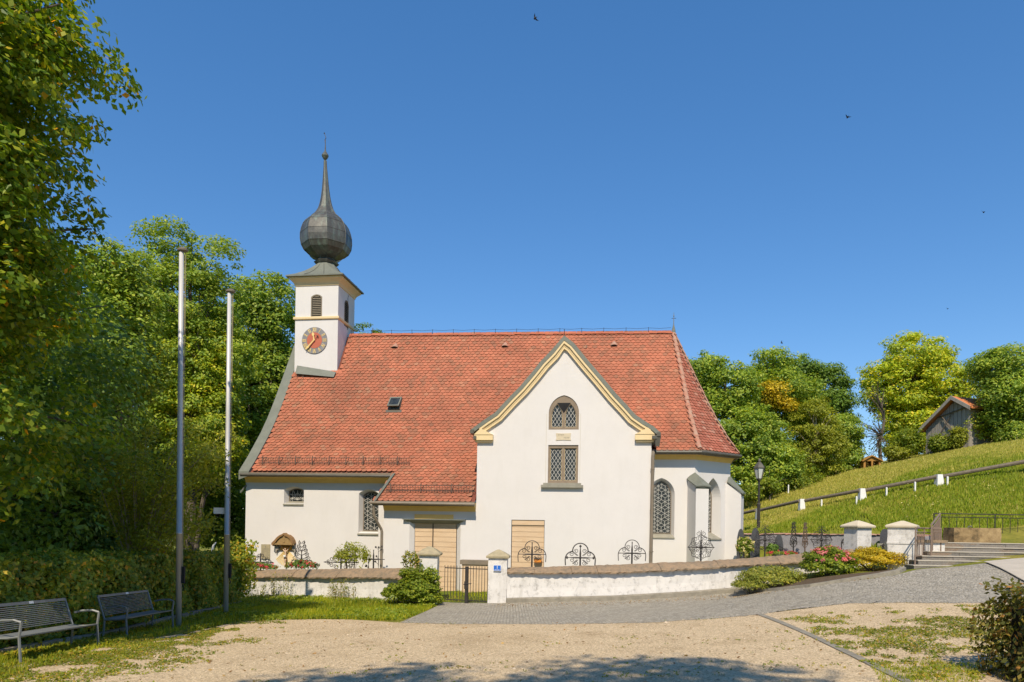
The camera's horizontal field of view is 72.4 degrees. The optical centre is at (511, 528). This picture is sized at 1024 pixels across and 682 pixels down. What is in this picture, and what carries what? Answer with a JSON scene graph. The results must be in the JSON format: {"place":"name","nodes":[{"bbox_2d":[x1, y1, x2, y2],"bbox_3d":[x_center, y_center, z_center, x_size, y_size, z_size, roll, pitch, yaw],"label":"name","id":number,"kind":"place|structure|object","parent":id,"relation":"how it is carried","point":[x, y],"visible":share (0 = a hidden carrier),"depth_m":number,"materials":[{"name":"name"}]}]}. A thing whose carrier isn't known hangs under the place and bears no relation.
{"place":"outdoors","nodes":[
{"label":"outdoors","id":0,"kind":"place"},
{"bbox_2d":[1,602,1017,681],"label":"gravel yard","id":1,"kind":"structure","parent":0,"point":[737,674],"depth_m":11.03,"materials":[{"name":"beige gravel"}]},
{"bbox_2d":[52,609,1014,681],"bbox_3d":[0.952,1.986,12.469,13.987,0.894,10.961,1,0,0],"label":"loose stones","id":2,"kind":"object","parent":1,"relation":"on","point":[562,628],"visible":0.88,"depth_m":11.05,"materials":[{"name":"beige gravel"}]},
{"bbox_2d":[240,628,932,681],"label":"gravel weeds","id":3,"kind":"object","parent":1,"relation":"on","point":[606,675],"visible":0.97,"depth_m":9.57,"materials":[{"name":"green plant"}]},
{"bbox_2d":[778,604,1009,679],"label":"gravel weeds","id":4,"kind":"object","parent":1,"relation":"on","point":[870,631],"visible":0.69,"depth_m":11.06,"materials":[{"name":"green plant"}]},
{"bbox_2d":[869,659,979,681],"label":"grass patch","id":5,"kind":"object","parent":1,"relation":"on","point":[926,677],"visible":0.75,"depth_m":8.44,"materials":[{"name":"green plant"}]},
{"bbox_2d":[1,0,1023,514],"label":"sky","id":6,"kind":"structure","parent":0,"point":[590,165],"materials":[{"name":"blue"}]},
{"bbox_2d":[3,456,1023,660],"bbox_3d":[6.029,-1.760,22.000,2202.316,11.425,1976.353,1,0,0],"label":"ground","id":7,"kind":"structure","parent":0,"point":[1011,535],"depth_m":27.94,"materials":[{"name":"green plant"}]},
{"bbox_2d":[0,598,99,662],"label":"park bench","id":8,"kind":"object","parent":7,"relation":"on","point":[19,634],"visible":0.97,"depth_m":11.67,"materials":[{"name":"grey metal"}]},
{"bbox_2d":[0,0,147,524],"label":"broadleaf tree","id":9,"kind":"object","parent":7,"relation":"on","point":[37,58],"visible":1,"depth_m":11.38,"materials":[{"name":"green plant"}]},
{"bbox_2d":[0,468,161,555],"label":"leafy shrub","id":10,"kind":"object","parent":7,"relation":"on","point":[108,541],"visible":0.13,"depth_m":21.51,"materials":[{"name":"green plant"}]},
{"bbox_2d":[0,254,164,556],"bbox_3d":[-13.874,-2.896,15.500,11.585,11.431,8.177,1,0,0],"label":"broadleaf tree","id":11,"kind":"object","parent":7,"relation":"on","point":[95,373],"visible":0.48,"depth_m":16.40,"materials":[{"name":"green plant"}]},
{"bbox_2d":[0,247,165,508],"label":"ash tree","id":12,"kind":"object","parent":7,"relation":"on","point":[140,435],"visible":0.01,"depth_m":29.91,"materials":[{"name":"green plant"}]},
{"bbox_2d":[39,232,177,443],"bbox_3d":[-14.269,-3.611,25.012,4.198,13.280,4.499,1,0,0],"label":"ash tree","id":13,"kind":"object","parent":7,"relation":"on","point":[127,286],"visible":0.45,"depth_m":24.54,"materials":[{"name":"green plant"}]},
{"bbox_2d":[0,537,258,653],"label":"hedge","id":14,"kind":"object","parent":7,"relation":"on","point":[79,581],"visible":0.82,"depth_m":15.26,"materials":[{"name":"green plant"}]},
{"bbox_2d":[97,590,174,636],"bbox_3d":[-8.195,1.852,15.325,0.672,0.970,1.990,1,0,0],"label":"park bench","id":15,"kind":"object","parent":7,"relation":"on","point":[152,612],"visible":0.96,"depth_m":15.13,"materials":[{"name":"grey metal"}]},
{"bbox_2d":[0,601,286,679],"bbox_3d":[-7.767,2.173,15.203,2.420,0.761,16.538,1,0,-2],"label":"hedge foot grass","id":16,"kind":"structure","parent":7,"relation":"on","point":[25,666],"depth_m":12.69,"materials":[{"name":"green plant"}]},
{"bbox_2d":[0,616,297,681],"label":"gravel weeds","id":17,"kind":"object","parent":7,"relation":"on","point":[144,644],"visible":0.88,"depth_m":11.05,"materials":[{"name":"green plant"}]},
{"bbox_2d":[66,413,245,555],"bbox_3d":[-9.413,-0.379,18.819,3.866,5.565,3.192,1,0,0],"label":"arching shrub","id":18,"kind":"object","parent":7,"relation":"on","point":[138,529],"visible":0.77,"depth_m":18.28,"materials":[{"name":"green plant"}]},
{"bbox_2d":[84,270,247,546],"bbox_3d":[-18.948,-5.243,37.050,10.352,17.161,7.607,1,0,0],"label":"ash tree","id":19,"kind":"object","parent":7,"relation":"on","point":[242,323],"visible":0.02,"depth_m":36.07,"materials":[{"name":"green plant"}]},
{"bbox_2d":[175,247,188,625],"bbox_3d":[-7.926,-2.152,16.750,0.318,9.146,0.200,1,0,0],"label":"flagpole","id":20,"kind":"object","parent":7,"relation":"on","point":[180,573],"visible":0.94,"depth_m":16.70,"materials":[{"name":"metal"}]},
{"bbox_2d":[125,214,266,550],"bbox_3d":[-15.400,-5.734,33.042,7.300,17.690,5.780,1,0,0],"label":"ash tree","id":21,"kind":"object","parent":7,"relation":"on","point":[208,287],"visible":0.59,"depth_m":32.09,"materials":[{"name":"green plant"}]},
{"bbox_2d":[144,321,252,550],"bbox_3d":[-14.915,-3.364,32.930,5.339,12.908,4.144,1,0,0],"label":"hazel tree","id":22,"kind":"object","parent":7,"relation":"on","point":[201,389],"visible":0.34,"depth_m":32.31,"materials":[{"name":"green plant"}]},
{"bbox_2d":[159,448,249,548],"bbox_3d":[-15.718,-0.856,36.023,6.249,7.987,3.795,1,0,0],"label":"hazel tree","id":23,"kind":"object","parent":7,"relation":"on","point":[237,518],"visible":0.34,"depth_m":35.38,"materials":[{"name":"green plant"}]},
{"bbox_2d":[223,289,235,611],"bbox_3d":[-7.822,-2.066,19.300,0.286,9.080,0.200,1,0,0],"label":"flagpole","id":24,"kind":"object","parent":7,"relation":"on","point":[227,563],"visible":0.96,"depth_m":19.25,"materials":[{"name":"metal"}]},
{"bbox_2d":[230,529,242,552],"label":"leafy shrub","id":25,"kind":"object","parent":7,"relation":"on","point":[234,535],"visible":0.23,"depth_m":30.41,"materials":[{"name":"green plant"}]},
{"bbox_2d":[217,269,295,483],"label":"ash tree","id":26,"kind":"object","parent":7,"relation":"on","point":[270,319],"visible":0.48,"depth_m":41.79,"materials":[{"name":"green plant"}]},
{"bbox_2d":[252,562,280,570],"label":"rose bush","id":27,"kind":"object","parent":7,"relation":"on","point":[263,565],"visible":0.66,"depth_m":26.14,"materials":[{"name":"green plant"}]},
{"bbox_2d":[264,572,292,597],"bbox_3d":[-8.322,2.013,25.022,1.202,0.990,0.346,1,0,7],"label":"tall weed","id":28,"kind":"object","parent":7,"relation":"on","point":[273,589],"visible":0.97,"depth_m":25.01,"materials":[{"name":"green plant"}]},
{"bbox_2d":[291,540,311,568],"bbox_3d":[-7.944,1.504,26.400,0.776,2.144,0.280,1,0,0],"label":"grave cross","id":29,"kind":"object","parent":7,"relation":"on","point":[305,549],"visible":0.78,"depth_m":26.39,"materials":[{"name":"metal"}]},
{"bbox_2d":[284,559,319,568],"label":"rose bush","id":30,"kind":"object","parent":7,"relation":"on","point":[307,564],"visible":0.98,"depth_m":25.94,"materials":[{"name":"green plant"}]},
{"bbox_2d":[188,594,436,631],"bbox_3d":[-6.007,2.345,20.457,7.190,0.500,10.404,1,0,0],"label":"grass verge","id":31,"kind":"object","parent":7,"relation":"on","point":[299,607],"depth_m":20.37,"materials":[{"name":"green plant"}]},
{"bbox_2d":[243,568,418,600],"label":"churchyard wall","id":32,"kind":"structure","parent":7,"relation":"on","point":[371,582],"depth_m":24.83,"materials":[{"name":"paint"}]},
{"bbox_2d":[326,578,355,599],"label":"tall weed","id":33,"kind":"object","parent":7,"relation":"on","point":[335,590],"visible":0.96,"depth_m":24.18,"materials":[{"name":"green plant"}]},
{"bbox_2d":[332,541,370,568],"bbox_3d":[-5.932,1.451,25.993,1.542,2.046,0.796,1,0,0],"label":"rose bush","id":34,"kind":"object","parent":7,"relation":"on","point":[356,549],"visible":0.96,"depth_m":25.88,"materials":[{"name":"green plant"}]},
{"bbox_2d":[354,322,384,332],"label":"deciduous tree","id":35,"kind":"object","parent":7,"relation":"on","point":[364,325],"visible":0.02,"depth_m":45.95,"materials":[{"name":"green plant"}]},
{"bbox_2d":[380,582,409,602],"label":"leafy shrub","id":36,"kind":"object","parent":7,"relation":"on","point":[385,589],"visible":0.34,"depth_m":22.26,"materials":[{"name":"green plant"}]},
{"bbox_2d":[400,550,421,601],"bbox_3d":[-3.307,1.618,22.898,0.735,1.860,0.594,1,0,0],"label":"leafy shrub","id":37,"kind":"object","parent":7,"relation":"on","point":[411,560],"visible":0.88,"depth_m":22.81,"materials":[{"name":"green plant"}]},
{"bbox_2d":[382,564,444,605],"bbox_3d":[-3.050,2.011,22.425,1.876,1.759,1.462,1,0,18],"label":"leafy shrub","id":38,"kind":"object","parent":7,"relation":"on","point":[420,584],"visible":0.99,"depth_m":22.15,"materials":[{"name":"green plant"}]},
{"bbox_2d":[416,546,442,603],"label":"gate pillar","id":39,"kind":"structure","parent":7,"relation":"on","point":[429,556],"depth_m":23.11,"materials":[{"name":"paint"}]},
{"bbox_2d":[438,590,486,602],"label":"yard grass","id":40,"kind":"structure","parent":7,"relation":"on","point":[468,596],"depth_m":24.66,"materials":[{"name":"green plant"}]},
{"bbox_2d":[239,132,745,591],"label":"church","id":41,"kind":"structure","parent":7,"relation":"on","point":[464,449],"depth_m":28.54,"materials":[{"name":"white paint"}]},
{"bbox_2d":[261,544,269,558],"bbox_3d":[-10.195,0.942,28.970,0.380,0.600,0.058,1,0,8],"label":"memorial tablet","id":42,"kind":"object","parent":41,"relation":"attached to","point":[265,549],"visible":0.98,"depth_m":28.95,"materials":[{"name":"stone"}]},
{"bbox_2d":[271,533,296,565],"bbox_3d":[-9.359,0.878,28.730,0.982,1.420,0.300,1,0,8],"label":"wall shrine","id":43,"kind":"object","parent":41,"relation":"attached to","point":[286,541],"depth_m":28.72,"materials":[{"name":"brown wood"}]},
{"bbox_2d":[289,489,303,501],"bbox_3d":[-8.911,-1.385,29.105,0.710,0.545,0.080,1,0,8],"label":"window","id":44,"kind":"structure","parent":41,"relation":"in","point":[295,495],"depth_m":29.11,"materials":[{"name":"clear glass"}]},
{"bbox_2d":[363,492,378,530],"bbox_3d":[-5.751,-0.717,28.662,0.680,1.590,0.080,1,0,8],"label":"window","id":45,"kind":"structure","parent":41,"relation":"in","point":[369,524],"depth_m":28.67,"materials":[{"name":"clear glass"}]},
{"bbox_2d":[414,514,453,518],"bbox_3d":[-2.971,-0.463,26.661,1.520,0.170,0.025,1,0,8],"label":"door panel","id":46,"kind":"structure","parent":41,"relation":"in","point":[417,516],"depth_m":26.65,"materials":[{"name":"paint"}]},
{"bbox_2d":[414,523,456,590],"bbox_3d":[-2.939,1.075,26.835,1.620,2.664,0.075,1,0,8],"label":"door","id":47,"kind":"structure","parent":41,"relation":"in","point":[442,537],"depth_m":26.78,"materials":[{"name":"brown wood"}]},
{"bbox_2d":[511,520,543,567],"bbox_3d":[0.589,1.042,26.246,1.210,2.735,0.090,1,0,8],"label":"door","id":48,"kind":"structure","parent":41,"relation":"in","point":[523,531],"depth_m":26.24,"materials":[{"name":"brown wood"}]},
{"bbox_2d":[548,445,577,482],"bbox_3d":[1.912,-2.405,26.083,1.120,1.410,0.100,1,0,8],"label":"window","id":49,"kind":"structure","parent":41,"relation":"in","point":[562,459],"depth_m":26.07,"materials":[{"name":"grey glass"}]},
{"bbox_2d":[549,395,578,429],"bbox_3d":[1.940,-4.320,26.073,1.120,1.280,0.100,1,0,8],"label":"window","id":50,"kind":"structure","parent":41,"relation":"in","point":[558,419],"depth_m":26.06,"materials":[{"name":"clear glass"}]},
{"bbox_2d":[653,481,670,533],"bbox_3d":[5.950,-0.855,27.966,0.800,2.080,0.080,1,0,8],"label":"window","id":51,"kind":"structure","parent":41,"relation":"in","point":[662,493],"depth_m":27.97,"materials":[{"name":"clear glass"}]},
{"bbox_2d":[708,489,711,532],"bbox_3d":[7.870,-0.889,28.563,0.760,2.090,0.080,1,0,-35],"label":"window","id":52,"kind":"structure","parent":41,"relation":"in","point":[710,495],"depth_m":28.74,"materials":[{"name":"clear glass"}]},
{"bbox_2d":[486,549,509,602],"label":"gate pillar","id":53,"kind":"structure","parent":7,"relation":"on","point":[497,586],"depth_m":22.35,"materials":[{"name":"paint"}]},
{"bbox_2d":[443,566,487,603],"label":"iron gate","id":54,"kind":"structure","parent":53,"relation":"attached to","point":[466,584],"depth_m":22.71,"materials":[{"name":"metal"}]},
{"bbox_2d":[518,540,545,566],"bbox_3d":[0.668,1.426,23.700,0.975,2.068,0.280,1,0,0],"label":"grave cross","id":55,"kind":"object","parent":7,"relation":"on","point":[531,554],"visible":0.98,"depth_m":23.69,"materials":[{"name":"metal"}]},
{"bbox_2d":[565,543,595,565],"bbox_3d":[2.274,1.442,23.400,1.041,1.951,0.280,1,0,0],"label":"grave cross","id":56,"kind":"object","parent":7,"relation":"on","point":[579,557],"visible":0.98,"depth_m":23.39,"materials":[{"name":"metal"}]},
{"bbox_2d":[618,540,645,563],"bbox_3d":[4.072,1.343,23.800,0.962,1.949,0.280,1,0,0],"label":"grave cross","id":57,"kind":"object","parent":7,"relation":"on","point":[631,553],"visible":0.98,"depth_m":23.79,"materials":[{"name":"metal"}]},
{"bbox_2d":[506,549,855,602],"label":"churchyard wall","id":58,"kind":"structure","parent":7,"relation":"on","point":[614,582],"depth_m":22.65,"materials":[{"name":"paint"}]},
{"bbox_2d":[688,530,713,560],"bbox_3d":[6.527,1.056,24.200,0.922,2.017,0.280,1,0,0],"label":"grave cross","id":59,"kind":"object","parent":7,"relation":"on","point":[700,547],"visible":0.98,"depth_m":24.20,"materials":[{"name":"metal"}]},
{"bbox_2d":[735,537,754,558],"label":"rose bush","id":60,"kind":"object","parent":7,"relation":"on","point":[744,544],"visible":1,"depth_m":25.40,"materials":[{"name":"green plant"}]},
{"bbox_2d":[687,349,809,502],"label":"maple tree","id":61,"kind":"object","parent":7,"relation":"on","point":[772,452],"visible":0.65,"depth_m":45.17,"materials":[{"name":"green plant"}]},
{"bbox_2d":[750,528,759,557],"bbox_3d":[9.585,0.922,27.600,0.507,1.924,0.320,1,0,28],"label":"headstone","id":62,"kind":"object","parent":7,"relation":"on","point":[755,553],"visible":0.44,"depth_m":27.51,"materials":[{"name":"stone"}]},
{"bbox_2d":[754,458,764,527],"bbox_3d":[11.815,-1.554,33.500,0.540,3.639,0.468,1,0,0],"label":"street lamp","id":63,"kind":"object","parent":7,"relation":"on","point":[759,468],"visible":0.94,"depth_m":33.43,"materials":[{"name":"metal"}]},
{"bbox_2d":[753,524,776,556],"bbox_3d":[9.716,0.836,26.900,0.932,2.020,0.280,1,0,0],"label":"grave cross","id":64,"kind":"object","parent":7,"relation":"on","point":[764,539],"visible":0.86,"depth_m":26.89,"materials":[{"name":"metal"}]},
{"bbox_2d":[737,467,825,501],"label":"leafy shrub","id":65,"kind":"object","parent":7,"relation":"on","point":[751,491],"visible":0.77,"depth_m":43.79,"materials":[{"name":"green plant"}]},
{"bbox_2d":[731,345,835,480],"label":"maple tree","id":66,"kind":"object","parent":7,"relation":"on","point":[775,395],"visible":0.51,"depth_m":49.81,"materials":[{"name":"green plant"}]},
{"bbox_2d":[781,396,852,479],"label":"willow tree","id":67,"kind":"object","parent":7,"relation":"on","point":[822,446],"visible":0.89,"depth_m":47.47,"materials":[{"name":"green plant"}]},
{"bbox_2d":[734,567,905,593],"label":"kerb","id":68,"kind":"structure","parent":7,"relation":"on","point":[890,572],"depth_m":19.87,"materials":[{"name":"stone"}]},
{"bbox_2d":[810,525,831,547],"bbox_3d":[11.976,0.779,27.100,0.864,1.832,0.280,1,0,0],"label":"grave cross","id":69,"kind":"object","parent":7,"relation":"on","point":[821,539],"visible":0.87,"depth_m":27.09,"materials":[{"name":"metal"}]},
{"bbox_2d":[778,353,869,459],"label":"maple tree","id":70,"kind":"object","parent":7,"relation":"on","point":[841,399],"visible":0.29,"depth_m":56.38,"materials":[{"name":"green plant"}]},
{"bbox_2d":[798,544,860,575],"bbox_3d":[9.777,0.985,21.625,1.794,1.003,1.577,1,0,0],"label":"rose bush","id":71,"kind":"object","parent":7,"relation":"on","point":[831,558],"visible":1,"depth_m":21.20,"materials":[{"name":"green plant"}]},
{"bbox_2d":[757,613,913,681],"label":"kerb strip","id":72,"kind":"object","parent":7,"relation":"on","point":[850,653],"visible":0.98,"depth_m":10.59,"materials":[{"name":"stone"}]},
{"bbox_2d":[744,533,929,554],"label":"churchyard wall","id":73,"kind":"structure","parent":7,"relation":"on","point":[836,539],"depth_m":28.14,"materials":[{"name":"stone"}]},
{"bbox_2d":[816,413,869,475],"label":"maple tree","id":74,"kind":"object","parent":7,"relation":"on","point":[855,455],"visible":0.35,"depth_m":49.09,"materials":[{"name":"green plant"}]},
{"bbox_2d":[840,520,875,566],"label":"gate pillar","id":75,"kind":"structure","parent":7,"relation":"on","point":[857,533],"depth_m":23.81,"materials":[{"name":"paint"}]},
{"bbox_2d":[858,455,883,467],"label":"wooden hut","id":76,"kind":"object","parent":7,"relation":"on","point":[871,460],"visible":0.51,"depth_m":48.58,"materials":[{"name":"brown wood"}]},
{"bbox_2d":[852,378,891,459],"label":"bare tree","id":77,"kind":"object","parent":7,"relation":"on","point":[880,438],"visible":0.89,"depth_m":55.85,"materials":[{"name":"brown plant"}]},
{"bbox_2d":[845,546,907,570],"bbox_3d":[11.230,0.951,21.939,2.316,0.850,1.567,1,0,0],"label":"golden bush","id":78,"kind":"object","parent":7,"relation":"on","point":[875,556],"visible":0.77,"depth_m":21.48,"materials":[{"name":"yellow plant"}]},
{"bbox_2d":[877,529,887,547],"bbox_3d":[14.487,0.435,27.200,0.502,0.870,0.320,1,0,28],"label":"headstone","id":79,"kind":"object","parent":7,"relation":"on","point":[883,535],"visible":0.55,"depth_m":27.14,"materials":[{"name":"stone"}]},
{"bbox_2d":[743,438,1023,549],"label":"meadow grass","id":80,"kind":"structure","parent":7,"relation":"on","point":[990,454],"depth_m":31.49,"materials":[{"name":"green plant"}]},
{"bbox_2d":[744,460,1023,519],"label":"guard rail","id":81,"kind":"object","parent":7,"relation":"on","point":[937,478],"visible":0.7,"depth_m":32.32,"materials":[{"name":"white paint"}]},
{"bbox_2d":[757,436,1023,526],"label":"meadow flowers","id":82,"kind":"object","parent":7,"relation":"on","point":[917,475],"visible":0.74,"depth_m":32.51,"materials":[{"name":"beige plant"}]},
{"bbox_2d":[881,443,911,461],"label":"leafy shrub","id":83,"kind":"object","parent":7,"relation":"on","point":[896,453],"visible":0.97,"depth_m":48.63,"materials":[{"name":"green plant"}]},
{"bbox_2d":[885,521,919,569],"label":"gate pillar","id":84,"kind":"structure","parent":7,"relation":"on","point":[901,537],"depth_m":21.61,"materials":[{"name":"paint"}]},
{"bbox_2d":[887,425,928,458],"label":"leafy shrub","id":85,"kind":"object","parent":7,"relation":"on","point":[912,442],"visible":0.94,"depth_m":48.59,"materials":[{"name":"green plant"}]},
{"bbox_2d":[853,330,980,456],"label":"linden tree","id":86,"kind":"object","parent":7,"relation":"on","point":[920,400],"visible":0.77,"depth_m":56.44,"materials":[{"name":"green plant"}]},
{"bbox_2d":[917,540,947,554],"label":"wall","id":87,"kind":"structure","parent":7,"relation":"on","point":[936,545],"depth_m":21.75,"materials":[{"name":"paint"}]},
{"bbox_2d":[924,431,953,452],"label":"leafy shrub","id":88,"kind":"object","parent":7,"relation":"on","point":[938,442],"visible":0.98,"depth_m":47.98,"materials":[{"name":"green plant"}]},
{"bbox_2d":[884,541,1023,569],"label":"stone steps","id":89,"kind":"structure","parent":7,"relation":"on","point":[953,553],"depth_m":21.55,"materials":[{"name":"stone"}]},
{"bbox_2d":[914,527,941,564],"bbox_3d":[12.554,0.519,21.365,1.738,1.119,0.331,1,0,-36],"label":"iron railing","id":90,"kind":"object","parent":89,"relation":"on","point":[922,545],"visible":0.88,"depth_m":21.37,"materials":[{"name":"grey metal"}]},
{"bbox_2d":[930,513,940,555],"bbox_3d":[13.526,0.222,22.350,0.060,1.522,2.648,1,0,36],"label":"iron railing","id":91,"kind":"object","parent":89,"relation":"on","point":[935,536],"visible":0.81,"depth_m":22.11,"materials":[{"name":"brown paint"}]},
{"bbox_2d":[943,526,1001,542],"bbox_3d":[15.445,0.185,23.600,1.487,0.581,1.122,1,0,0],"label":"stone trough","id":92,"kind":"object","parent":89,"relation":"on","point":[981,535],"visible":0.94,"depth_m":23.07,"materials":[{"name":"brown stone"}]},
{"bbox_2d":[933,513,1023,538],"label":"iron railing","id":93,"kind":"object","parent":89,"relation":"on","point":[994,517],"visible":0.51,"depth_m":25.19,"materials":[{"name":"black metal"}]},
{"bbox_2d":[918,396,989,453],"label":"wooden barn","id":94,"kind":"structure","parent":7,"relation":"on","point":[949,412],"depth_m":47.84,"materials":[{"name":"grey wood"}]},
{"bbox_2d":[948,425,974,448],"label":"leafy shrub","id":95,"kind":"object","parent":7,"relation":"on","point":[958,440],"visible":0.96,"depth_m":47.28,"materials":[{"name":"green plant"}]},
{"bbox_2d":[965,409,1002,439],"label":"leafy shrub","id":96,"kind":"object","parent":7,"relation":"on","point":[981,434],"visible":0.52,"depth_m":46.88,"materials":[{"name":"green plant"}]},
{"bbox_2d":[961,341,1023,442],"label":"ash tree","id":97,"kind":"object","parent":7,"relation":"on","point":[997,372],"visible":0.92,"depth_m":45.49,"materials":[{"name":"green plant"}]},
{"bbox_2d":[966,576,1023,681],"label":"hedge","id":98,"kind":"object","parent":7,"relation":"on","point":[1013,632],"visible":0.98,"depth_m":8.23,"materials":[{"name":"green plant"}]},
{"bbox_2d":[991,419,1023,442],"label":"leafy shrub","id":99,"kind":"object","parent":7,"relation":"on","point":[1005,435],"visible":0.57,"depth_m":44.68,"materials":[{"name":"green plant"}]},
{"bbox_2d":[107,612,1022,681],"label":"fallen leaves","id":100,"kind":"object","parent":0,"point":[526,661],"visible":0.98,"depth_m":11.07,"materials":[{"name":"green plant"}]},
{"bbox_2d":[402,563,1023,623],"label":"cobbled path","id":101,"kind":"structure","parent":0,"point":[958,584],"depth_m":18.07,"materials":[{"name":"stone"}]},
{"bbox_2d":[400,601,981,624],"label":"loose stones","id":102,"kind":"object","parent":101,"relation":"on","point":[683,619],"visible":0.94,"depth_m":15.49,"materials":[{"name":"grey gravel"}]},
{"bbox_2d":[745,569,895,589],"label":"planting soil","id":103,"kind":"structure","parent":101,"relation":"on","point":[818,579],"depth_m":20.76,"materials":[{"name":"brown soil"}]},
{"bbox_2d":[730,578,769,593],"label":"juniper bush","id":104,"kind":"object","parent":103,"relation":"on","point":[738,583],"visible":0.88,"depth_m":21.56,"materials":[{"name":"green plant"}]},
{"bbox_2d":[734,565,810,588],"bbox_3d":[8.153,1.525,21.889,2.372,0.826,1.495,1,0,0],"label":"juniper bush","id":105,"kind":"object","parent":103,"relation":"on","point":[776,575],"visible":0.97,"depth_m":21.52,"materials":[{"name":"green plant"}]},
{"bbox_2d":[985,558,1023,579],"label":"paving","id":106,"kind":"structure","parent":0,"point":[1014,566],"depth_m":19.30,"materials":[{"name":"beige concrete"}]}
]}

